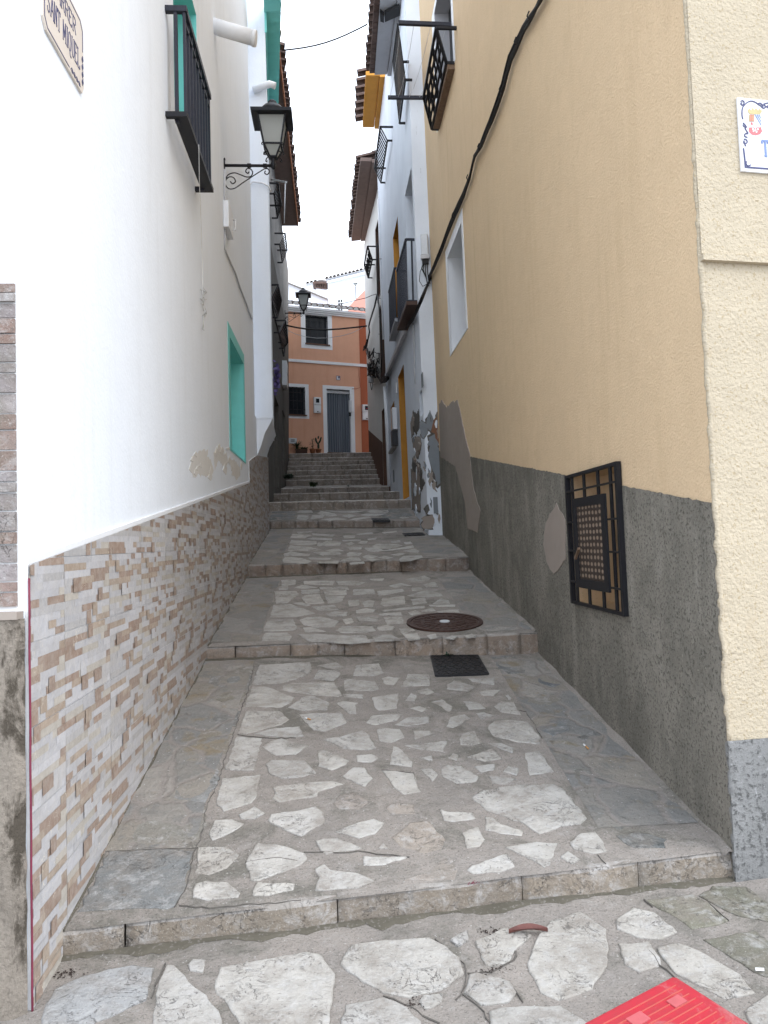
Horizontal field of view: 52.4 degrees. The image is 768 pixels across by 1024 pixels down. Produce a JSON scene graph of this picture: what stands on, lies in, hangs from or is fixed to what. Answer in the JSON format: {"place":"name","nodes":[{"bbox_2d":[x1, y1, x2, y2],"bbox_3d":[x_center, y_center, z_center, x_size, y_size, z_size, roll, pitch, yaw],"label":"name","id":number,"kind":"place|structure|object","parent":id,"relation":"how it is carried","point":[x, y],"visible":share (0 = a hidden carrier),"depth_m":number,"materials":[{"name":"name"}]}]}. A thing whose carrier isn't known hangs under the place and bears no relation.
{"place":"outdoors","nodes":[
{"label":"outdoors","id":0,"kind":"place"},
{"bbox_2d":[280,0,378,284],"label":"sky","id":1,"kind":"structure","parent":0,"point":[328,139],"materials":[{"name":"white"}]},
{"bbox_2d":[297,268,364,310],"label":"white house","id":2,"kind":"structure","parent":0,"point":[341,288],"depth_m":44.45,"materials":[{"name":"paint"}]},
{"bbox_2d":[337,298,342,310],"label":"window","id":3,"kind":"structure","parent":2,"relation":"in","point":[339,301],"depth_m":44.29,"materials":[{"name":"white paint"}]},
{"bbox_2d":[0,878,767,1023],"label":"square paving","id":4,"kind":"structure","parent":0,"point":[583,961],"depth_m":2.88,"materials":[{"name":"stone"}]},
{"bbox_2d":[53,968,87,978],"bbox_3d":[-1.194,1.723,2.913,0.183,0.006,0.061,-1,-2,-4],"label":"debris","id":5,"kind":"object","parent":4,"relation":"on","point":[71,972],"visible":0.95,"depth_m":2.91,"materials":[{"name":"grey stone"}]},
{"bbox_2d":[404,996,424,1009],"bbox_3d":[0.100,1.698,2.699,0.069,0.006,0.090,-1,-2,-11],"label":"debris","id":6,"kind":"object","parent":4,"relation":"on","point":[413,1003],"visible":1,"depth_m":2.69,"materials":[{"name":"grey stone"}]},
{"bbox_2d":[479,926,499,934],"bbox_3d":[0.432,1.675,3.120,0.110,0.005,0.061,-2,-2,18],"label":"debris","id":7,"kind":"object","parent":4,"relation":"on","point":[489,932],"visible":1,"depth_m":3.12,"materials":[{"name":"grey stone"}]},
{"bbox_2d":[475,964,509,974],"bbox_3d":[0.412,1.685,2.867,0.147,0.007,0.061,-1,-2,-22],"label":"debris","id":8,"kind":"object","parent":4,"relation":"on","point":[492,969],"visible":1,"depth_m":2.87,"materials":[{"name":"grey stone"}]},
{"bbox_2d":[509,923,547,932],"bbox_3d":[0.571,1.652,3.089,0.155,0.028,0.040,-1,-2,-4],"label":"dry leaf","id":9,"kind":"object","parent":4,"relation":"on","point":[527,926],"visible":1,"depth_m":3.10,"materials":[{"name":"red plant"}]},
{"bbox_2d":[585,977,747,1023],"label":"red cover","id":10,"kind":"object","parent":4,"relation":"on","point":[673,1000],"visible":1,"depth_m":2.61,"materials":[{"name":"plastic"}]},
{"bbox_2d":[61,452,733,1023],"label":"stepped alley","id":11,"kind":"structure","parent":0,"point":[393,780],"depth_m":4.33,"materials":[{"name":"stone"}]},
{"bbox_2d":[0,0,257,1020],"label":"white house","id":12,"kind":"structure","parent":11,"relation":"on","point":[128,502],"depth_m":3.83,"materials":[{"name":"paint"}]},
{"bbox_2d":[40,0,83,93],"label":"street sign","id":13,"kind":"object","parent":12,"relation":"attached to","point":[62,24],"visible":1,"depth_m":3.32,"materials":[{"name":"white ceramic"}]},
{"bbox_2d":[173,0,196,110],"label":"window","id":14,"kind":"structure","parent":12,"relation":"in","point":[189,3],"depth_m":6.77,"materials":[{"name":"teal paint"}]},
{"bbox_2d":[198,145,206,329],"bbox_3d":[-1.493,-2.137,6.357,0.048,1.134,1.207,-1,-2,-11],"label":"string","id":15,"kind":"object","parent":12,"relation":"hanging from","point":[202,261],"visible":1,"depth_m":6.68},
{"bbox_2d":[223,200,235,239],"bbox_3d":[-1.668,-3.155,8.440,0.090,0.284,0.369,-1,-2,-4],"label":"junction box","id":16,"kind":"object","parent":12,"relation":"attached to","point":[228,219],"visible":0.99,"depth_m":8.30,"materials":[{"name":"white plastic"}]},
{"bbox_2d":[227,321,245,463],"bbox_3d":[-1.795,-1.330,9.129,0.165,1.390,1.510,-1,-2,-4],"label":"window","id":17,"kind":"structure","parent":12,"relation":"in","point":[236,379],"depth_m":9.80,"materials":[{"name":"teal paint"}]},
{"bbox_2d":[224,169,251,318],"bbox_3d":[-1.780,-3.181,9.632,0.023,0.907,2.713,-1,-2,-4],"label":"cable","id":18,"kind":"object","parent":12,"relation":"attached to","point":[225,245],"visible":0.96,"depth_m":8.37,"materials":[{"name":"grey plastic"}]},
{"bbox_2d":[224,99,293,189],"bbox_3d":[-1.362,-3.974,8.442,0.755,1.000,0.436,-1,-2,-4],"label":"wall lantern","id":19,"kind":"object","parent":12,"relation":"attached to","point":[272,119],"depth_m":8.36,"materials":[{"name":"black metal"}]},
{"bbox_2d":[247,0,281,547],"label":"white house","id":20,"kind":"structure","parent":11,"relation":"on","point":[264,18],"depth_m":11.50,"materials":[{"name":"paint"}]},
{"bbox_2d":[250,181,270,191],"bbox_3d":[-1.819,-4.415,11.482,0.336,0.908,0.071,-1,-2,-4],"label":"cable","id":21,"kind":"object","parent":20,"relation":"attached to","point":[260,183],"visible":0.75,"depth_m":11.47,"materials":[{"name":"white plastic"}]},
{"bbox_2d":[267,42,300,501],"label":"stone house","id":22,"kind":"structure","parent":11,"relation":"on","point":[285,205],"depth_m":18.39,"materials":[{"name":"grey paint"}]},
{"bbox_2d":[273,360,280,394],"bbox_3d":[-2.219,-2.745,15.999,0.217,0.717,0.375,-1,-2,-4],"label":"flower bunch","id":23,"kind":"object","parent":22,"relation":"attached to","point":[277,376],"visible":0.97,"depth_m":15.98,"materials":[{"name":"purple plant"}]},
{"bbox_2d":[275,397,278,488],"bbox_3d":[-2.552,-1.586,18.100,0.155,2.050,1.600,-1,-2,-4],"label":"door","id":24,"kind":"structure","parent":22,"relation":"in","point":[276,404],"depth_m":18.90,"materials":[{"name":"paint"}]},
{"bbox_2d":[272,305,285,356],"bbox_3d":[-2.558,-4.691,19.000,0.055,0.932,5.891,-1,-2,-4],"label":"cable","id":25,"kind":"object","parent":22,"relation":"attached to","point":[278,331],"visible":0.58,"depth_m":18.80,"materials":[{"name":"black rubber"}]},
{"bbox_2d":[285,327,362,337],"bbox_3d":[-1.582,-4.772,20.743,2.081,0.310,0.013,-1,-2,-4],"label":"overhead cable","id":26,"kind":"object","parent":25,"relation":"attached to","point":[330,337],"visible":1,"depth_m":20.75,"materials":[{"name":"grey plastic"}]},
{"bbox_2d":[282,409,284,479],"bbox_3d":[-2.772,-1.795,21.052,0.164,1.800,1.201,-1,-2,-4],"label":"door","id":27,"kind":"structure","parent":22,"relation":"in","point":[283,417],"depth_m":21.66,"materials":[{"name":"paint"}]},
{"bbox_2d":[282,360,287,388],"bbox_3d":[-2.627,-3.639,20.708,0.143,0.650,0.551,-1,-2,-4],"label":"meter box","id":28,"kind":"object","parent":22,"relation":"attached to","point":[284,374],"visible":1,"depth_m":20.44,"materials":[{"name":"white plastic"}]},
{"bbox_2d":[283,473,293,478],"bbox_3d":[-2.628,-0.957,21.333,0.500,0.203,0.371,-2,-2,9],"label":"weed","id":29,"kind":"object","parent":22,"relation":"attached to","point":[288,476],"visible":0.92,"depth_m":21.28,"materials":[{"name":"green plant"}]},
{"bbox_2d":[285,288,310,321],"bbox_3d":[-2.442,-5.862,22.104,0.758,1.000,0.441,-1,-2,-4],"label":"wall lantern","id":30,"kind":"object","parent":22,"relation":"attached to","point":[303,295],"depth_m":22.02,"materials":[{"name":"black metal"}]},
{"bbox_2d":[282,24,367,50],"bbox_3d":[-1.035,-8.414,13.825,1.552,0.724,0.026,-1,-2,-15],"label":"overhead cable","id":31,"kind":"object","parent":22,"relation":"attached to","point":[326,41],"visible":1,"depth_m":13.81,"materials":[{"name":"metal"}]},
{"bbox_2d":[287,325,366,329],"bbox_3d":[-1.539,-4.914,20.750,2.172,0.170,0.041,-1,-2,-4],"label":"overhead cable","id":32,"kind":"object","parent":22,"relation":"attached to","point":[327,329],"visible":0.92,"depth_m":20.73,"materials":[{"name":"black rubber"}]},
{"bbox_2d":[292,442,307,452],"bbox_3d":[-2.649,-1.979,23.966,0.679,0.408,0.531,-2,-2,6],"label":"potted plant","id":33,"kind":"object","parent":11,"relation":"on","point":[301,450],"visible":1,"depth_m":23.92,"materials":[{"name":"green plant"}]},
{"bbox_2d":[306,482,318,487],"bbox_3d":[-1.798,-0.669,19.464,0.402,0.179,0.272,-1,-2,-4],"label":"weed","id":34,"kind":"object","parent":11,"relation":"on","point":[313,484],"visible":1,"depth_m":19.49,"materials":[{"name":"green plant"}]},
{"bbox_2d":[309,440,315,452],"bbox_3d":[-2.211,-2.023,24.108,0.195,0.485,0.194,0,-2,-24],"label":"potted plant","id":35,"kind":"object","parent":11,"relation":"on","point":[312,450],"visible":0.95,"depth_m":24.05,"materials":[{"name":"green plant"}]},
{"bbox_2d":[315,436,321,452],"bbox_3d":[-2.036,-2.071,24.187,0.196,0.577,0.191,-2,-2,22],"label":"potted plant","id":36,"kind":"object","parent":11,"relation":"on","point":[318,450],"visible":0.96,"depth_m":24.17,"materials":[{"name":"green plant"}]},
{"bbox_2d":[288,300,368,469],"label":"orange house","id":37,"kind":"structure","parent":11,"relation":"on","point":[320,361],"depth_m":24.65,"materials":[{"name":"paint"}]},
{"bbox_2d":[289,438,296,443],"bbox_3d":[-2.808,-2.193,24.009,0.254,0.168,0.031,0,-2,-24],"label":"wall vent","id":38,"kind":"object","parent":37,"relation":"attached to","point":[293,440],"depth_m":24.00,"materials":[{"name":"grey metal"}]},
{"bbox_2d":[289,383,308,418],"bbox_3d":[-2.855,-3.430,24.124,1.055,1.080,0.502,-1,-2,-4],"label":"window","id":39,"kind":"structure","parent":37,"relation":"in","point":[298,393],"depth_m":24.26,"materials":[{"name":"white paint"}]},
{"bbox_2d":[313,397,320,412],"bbox_3d":[-2.083,-3.335,24.343,0.225,0.489,0.100,0,-2,-24],"label":"meter box","id":40,"kind":"object","parent":37,"relation":"attached to","point":[316,404],"visible":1,"depth_m":24.31,"materials":[{"name":"white plastic"}]},
{"bbox_2d":[301,313,332,349],"bbox_3d":[-2.118,-5.669,24.554,0.970,1.110,0.468,-1,-2,-4],"label":"window","id":41,"kind":"structure","parent":37,"relation":"in","point":[321,339],"depth_m":24.62,"materials":[{"name":"white paint"}]},
{"bbox_2d":[323,385,355,452],"bbox_3d":[-1.421,-2.854,24.736,0.999,2.276,0.512,-1,-2,-4],"label":"door","id":42,"kind":"structure","parent":37,"relation":"in","point":[338,427],"depth_m":24.76,"materials":[{"name":"white paint"}]},
{"bbox_2d":[348,400,351,415],"bbox_3d":[-1.072,-3.299,24.794,0.100,0.500,0.070,0,-2,-24],"label":"intercom","id":43,"kind":"object","parent":37,"relation":"attached to","point":[350,405],"visible":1,"depth_m":24.77,"materials":[{"name":"grey plastic"}]},
{"bbox_2d":[362,404,367,419],"bbox_3d":[-0.564,-3.195,25.000,0.269,0.488,0.104,0,-2,-24],"label":"meter box","id":44,"kind":"object","parent":37,"relation":"attached to","point":[364,411],"visible":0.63,"depth_m":24.94,"materials":[{"name":"white plastic"}]},
{"bbox_2d":[348,150,390,490],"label":"cream house","id":45,"kind":"structure","parent":11,"relation":"on","point":[363,222],"depth_m":21.84,"materials":[{"name":"paint"}]},
{"bbox_2d":[363,243,388,382],"bbox_3d":[-0.237,-4.811,21.082,0.196,3.774,6.154,-1,-2,-7],"label":"cable tangle","id":46,"kind":"object","parent":45,"relation":"attached to","point":[373,369],"visible":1,"depth_m":20.67,"materials":[{"name":"black rubber"}]},
{"bbox_2d":[368,376,373,389],"bbox_3d":[-0.364,-3.688,22.333,0.170,0.403,0.170,-1,-2,-4],"label":"cable box","id":47,"kind":"object","parent":46,"relation":"hanging from","point":[370,379],"visible":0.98,"depth_m":22.29,"materials":[{"name":"grey plastic"}]},
{"bbox_2d":[375,221,380,302],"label":"window","id":48,"kind":"structure","parent":45,"relation":"in","point":[376,229],"depth_m":21.47,"materials":[{"name":"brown wood"}]},
{"bbox_2d":[379,300,385,377],"bbox_3d":[0.027,-4.486,20.560,0.159,2.020,1.070,-1,-2,-7],"label":"window","id":49,"kind":"structure","parent":45,"relation":"in","point":[383,364],"depth_m":21.02,"materials":[{"name":"brown wood"}]},
{"bbox_2d":[382,409,386,484],"bbox_3d":[0.187,-1.592,20.422,0.305,2.300,1.130,-1,-2,-7],"label":"door","id":50,"kind":"structure","parent":45,"relation":"in","point":[383,415],"depth_m":20.97,"materials":[{"name":"brown paint"}]},
{"bbox_2d":[371,518,389,521],"bbox_3d":[-0.056,0.142,13.571,0.318,0.086,0.266,-1,-2,-4],"label":"drain cover","id":51,"kind":"object","parent":11,"relation":"on","point":[380,519],"visible":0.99,"depth_m":13.53,"materials":[{"name":"metal"}]},
{"bbox_2d":[354,0,442,534],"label":"flaking house","id":52,"kind":"structure","parent":11,"relation":"on","point":[412,457],"depth_m":13.83,"materials":[{"name":"white paint"}]},
{"bbox_2d":[391,407,397,445],"bbox_3d":[0.221,-1.859,17.053,0.134,0.820,0.301,-1,-2,-4],"label":"meter box","id":53,"kind":"object","parent":52,"relation":"attached to","point":[394,436],"visible":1,"depth_m":16.91,"materials":[{"name":"white plastic"}]},
{"bbox_2d":[385,331,406,375],"bbox_3d":[0.225,-3.303,16.531,0.070,0.261,4.609,-1,-2,-4],"label":"cable duct","id":54,"kind":"object","parent":52,"relation":"attached to","point":[397,349],"visible":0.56,"depth_m":15.90,"materials":[{"name":"grey plastic"}]},
{"bbox_2d":[393,217,398,316],"bbox_3d":[0.337,-4.760,15.730,0.184,1.970,1.121,-1,-2,-4],"label":"window","id":55,"kind":"structure","parent":52,"relation":"in","point":[395,238],"depth_m":16.30,"materials":[{"name":"paint"}]},
{"bbox_2d":[398,365,408,498],"bbox_3d":[0.477,-1.564,15.745,0.225,2.580,1.221,-1,-2,-4],"label":"door","id":56,"kind":"structure","parent":52,"relation":"in","point":[404,456],"depth_m":16.35,"materials":[{"name":"paint"}]},
{"bbox_2d":[405,170,416,299],"bbox_3d":[0.566,-4.532,13.284,0.267,2.220,1.072,-1,-2,-4],"label":"window","id":57,"kind":"structure","parent":52,"relation":"in","point":[408,195],"depth_m":13.82,"materials":[{"name":"white paint"}]},
{"bbox_2d":[419,390,422,416],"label":"window","id":58,"kind":"structure","parent":52,"relation":"in","point":[420,394],"depth_m":12.89,"materials":[{"name":"white paint"}]},
{"bbox_2d":[421,372,423,387],"bbox_3d":[0.608,-2.097,12.408,0.013,0.220,0.200,-1,-2,-4],"label":"number plate","id":59,"kind":"object","parent":52,"relation":"attached to","point":[422,384],"visible":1,"depth_m":12.37,"materials":[{"name":"grey metal"}]},
{"bbox_2d":[419,234,429,286],"bbox_3d":[0.644,-4.030,12.503,0.183,0.846,0.096,-2,-2,9],"label":"telecom box","id":60,"kind":"object","parent":52,"relation":"attached to","point":[425,257],"visible":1,"depth_m":12.47,"materials":[{"name":"white plastic"}]},
{"bbox_2d":[402,532,424,535],"bbox_3d":[0.476,0.368,12.514,0.338,0.083,0.372,-1,-2,-4],"label":"drain cover","id":61,"kind":"object","parent":11,"relation":"on","point":[415,534],"visible":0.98,"depth_m":12.46,"materials":[{"name":"metal"}]},
{"bbox_2d":[407,613,482,631],"bbox_3d":[0.559,1.027,7.182,0.706,0.137,0.704,-1,-2,-4],"label":"manhole cover","id":62,"kind":"object","parent":11,"relation":"on","point":[443,622],"visible":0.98,"depth_m":7.14,"materials":[{"name":"metal"}]},
{"bbox_2d":[430,654,488,676],"bbox_3d":[0.599,1.256,6.350,0.442,0.112,0.564,-1,-2,-4],"label":"drain cover","id":63,"kind":"object","parent":11,"relation":"on","point":[456,665],"visible":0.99,"depth_m":6.30,"materials":[{"name":"metal"}]},
{"bbox_2d":[419,0,767,881],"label":"beige house","id":64,"kind":"structure","parent":11,"relation":"on","point":[601,284],"depth_m":4.52,"materials":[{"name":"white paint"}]},
{"bbox_2d":[388,20,450,99],"bbox_3d":[0.438,-6.137,10.695,0.660,0.296,2.071,-1,-2,-4],"label":"clothes line","id":65,"kind":"object","parent":64,"relation":"attached to","point":[413,24],"visible":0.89,"depth_m":9.70,"materials":[{"name":"black metal"}]},
{"bbox_2d":[432,0,454,103],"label":"window","id":66,"kind":"structure","parent":64,"relation":"in","point":[443,9],"depth_m":11.10,"materials":[{"name":"white paint"}]},
{"bbox_2d":[445,209,467,355],"bbox_3d":[1.060,-2.947,10.235,0.271,1.480,1.450,-1,-2,-4],"label":"window","id":67,"kind":"structure","parent":64,"relation":"in","point":[454,253],"depth_m":10.79,"materials":[{"name":"white paint"}]},
{"bbox_2d":[406,0,542,328],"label":"cable bundle","id":68,"kind":"object","parent":64,"relation":"attached to","point":[518,40],"visible":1,"depth_m":7.65,"materials":[{"name":"black rubber"}]},
{"bbox_2d":[564,461,628,616],"bbox_3d":[1.345,0.179,5.132,0.110,0.920,1.040,-1,-2,-4],"label":"window grille","id":69,"kind":"object","parent":64,"relation":"attached to","point":[589,552],"depth_m":4.99,"materials":[{"name":"black metal"}]},
{"bbox_2d":[574,467,620,610],"bbox_3d":[1.508,0.175,5.132,0.235,0.900,0.980,-1,-2,-4],"label":"window","id":70,"kind":"structure","parent":64,"relation":"in","point":[591,477],"depth_m":5.53,"materials":[{"name":"black metal"}]},
{"bbox_2d":[736,98,767,173],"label":"street plaque","id":71,"kind":"object","parent":64,"relation":"attached to","point":[752,119],"visible":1,"depth_m":3.62,"materials":[{"name":"white ceramic"}]},
{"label":"hillside","id":72,"kind":"structure","parent":0,"visible":0},
{"bbox_2d":[288,282,327,308],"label":"white house","id":73,"kind":"structure","parent":72,"relation":"on","point":[314,298],"depth_m":36.24,"materials":[{"name":"paint"}]},
{"bbox_2d":[313,277,327,296],"bbox_3d":[-3.235,-11.072,39.786,0.759,1.783,1.300,-1,-2,-4],"label":"chimney","id":74,"kind":"object","parent":73,"relation":"on","point":[320,286],"visible":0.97,"depth_m":39.34,"materials":[{"name":"white paint"}]},
{"bbox_2d":[348,290,364,312],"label":"pink house","id":75,"kind":"structure","parent":72,"relation":"on","point":[360,303],"depth_m":33.37,"materials":[{"name":"paint"}]}
]}

